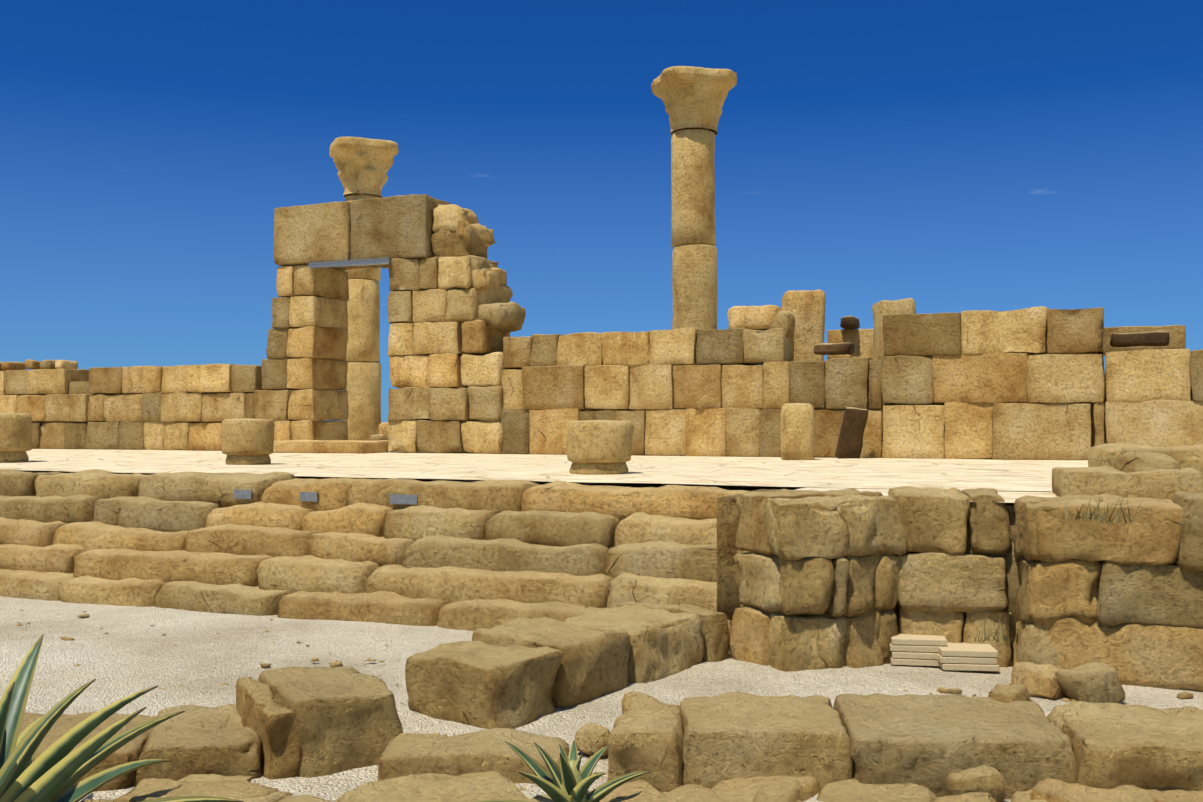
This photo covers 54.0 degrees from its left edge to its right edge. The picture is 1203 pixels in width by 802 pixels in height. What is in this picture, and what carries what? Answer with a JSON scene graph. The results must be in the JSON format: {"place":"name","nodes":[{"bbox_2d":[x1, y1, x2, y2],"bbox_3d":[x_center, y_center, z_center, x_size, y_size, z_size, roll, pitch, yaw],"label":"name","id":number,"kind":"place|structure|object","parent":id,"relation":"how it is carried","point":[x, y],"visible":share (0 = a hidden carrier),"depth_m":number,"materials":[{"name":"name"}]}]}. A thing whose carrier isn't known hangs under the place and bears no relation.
{"place":"outdoors","nodes":[
{"label":"outdoors","id":0,"kind":"place"},
{"bbox_2d":[329,66,736,440],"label":"columns","id":1,"kind":"structure","parent":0,"point":[692,98],"depth_m":25.79,"materials":[{"name":"stone"}]},
{"bbox_2d":[0,449,1087,502],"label":"platform paving","id":2,"kind":"structure","parent":0,"point":[1010,481],"depth_m":15.58,"materials":[{"name":"beige stone"}]},
{"bbox_2d":[0,451,628,474],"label":"column bases","id":3,"kind":"object","parent":2,"relation":"on","point":[575,468],"visible":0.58,"depth_m":16.75,"materials":[{"name":"stone"}]},
{"bbox_2d":[0,413,633,462],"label":"column stumps","id":4,"kind":"object","parent":3,"relation":"on","point":[599,441],"depth_m":16.70,"materials":[{"name":"stone"}]},
{"bbox_2d":[254,194,525,453],"bbox_3d":[-4.540,-1.513,23.992,5.938,5.183,2.118,0,-1,22],"label":"stone gateway","id":5,"kind":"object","parent":2,"relation":"on","point":[455,315],"depth_m":23.51,"materials":[{"name":"stone"}]},
{"bbox_2d":[309,258,391,267],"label":"metal beam","id":6,"kind":"structure","parent":5,"relation":"attached to","point":[359,262],"depth_m":23.86,"materials":[{"name":"grey metal"}]},
{"bbox_2d":[782,289,915,457],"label":"stone pillars","id":7,"kind":"structure","parent":2,"relation":"on","point":[806,308],"depth_m":21.76,"materials":[{"name":"stone"}]},
{"bbox_2d":[780,325,1185,459],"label":"stone blocks","id":8,"kind":"structure","parent":2,"relation":"on","point":[797,420],"depth_m":20.12,"materials":[{"name":"stone"}]},
{"bbox_2d":[814,316,1169,458],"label":"dark stone slabs","id":9,"kind":"structure","parent":2,"relation":"on","point":[851,434],"depth_m":19.74,"materials":[{"name":"stone"}]},
{"bbox_2d":[0,305,1202,459],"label":"back wall","id":10,"kind":"structure","parent":0,"point":[1034,383],"depth_m":20.78,"materials":[{"name":"stone"}]},
{"bbox_2d":[0,470,1202,801],"bbox_3d":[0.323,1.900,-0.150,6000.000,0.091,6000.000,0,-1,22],"label":"ground","id":11,"kind":"structure","parent":0,"point":[132,650],"depth_m":9.02,"materials":[{"name":"beige sand"}]},
{"bbox_2d":[0,634,243,801],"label":"agave","id":12,"kind":"object","parent":11,"relation":"on","point":[54,772],"visible":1,"depth_m":4.89,"materials":[{"name":"green plant"}]},
{"bbox_2d":[0,469,748,633],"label":"stair flight","id":13,"kind":"object","parent":11,"relation":"on","point":[472,556],"visible":0.94,"depth_m":11.99,"materials":[{"name":"beige stone"}]},
{"bbox_2d":[234,489,417,504],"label":"step marker plates","id":14,"kind":"object","parent":13,"relation":"on","point":[313,497],"visible":0.95,"depth_m":12.81,"materials":[{"name":"metal"}]},
{"bbox_2d":[11,610,1192,790],"bbox_3d":[-1.370,2.028,7.944,11.141,0.055,5.926,0,-1,13],"label":"ground rubble","id":15,"kind":"object","parent":11,"relation":"on","point":[943,690],"visible":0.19,"depth_m":8.49,"materials":[{"name":"stone"}]},
{"bbox_2d":[18,601,1202,801],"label":"stone blocks","id":16,"kind":"structure","parent":11,"relation":"on","point":[1096,741],"depth_m":6.28,"materials":[{"name":"stone"}]},
{"bbox_2d":[478,740,649,801],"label":"agave","id":17,"kind":"object","parent":16,"relation":"on","point":[569,780],"visible":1,"depth_m":5.51,"materials":[{"name":"green plant"}]},
{"bbox_2d":[890,633,998,671],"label":"stacked stone slabs","id":18,"kind":"object","parent":11,"relation":"on","point":[921,650],"depth_m":9.17,"materials":[{"name":"beige stone"}]},
{"bbox_2d":[717,443,1202,691],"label":"stair pier","id":19,"kind":"structure","parent":11,"relation":"on","point":[828,579],"depth_m":9.07,"materials":[{"name":"beige stone"}]},
{"bbox_2d":[967,492,1140,642],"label":"dry weeds","id":20,"kind":"object","parent":11,"relation":"on","point":[988,635],"visible":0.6,"depth_m":7.14,"materials":[{"name":"brown plant"}]},
{"bbox_2d":[0,0,1202,422],"label":"sky","id":21,"kind":"structure","parent":0,"point":[946,156],"materials":[{"name":"blue"}]}
]}

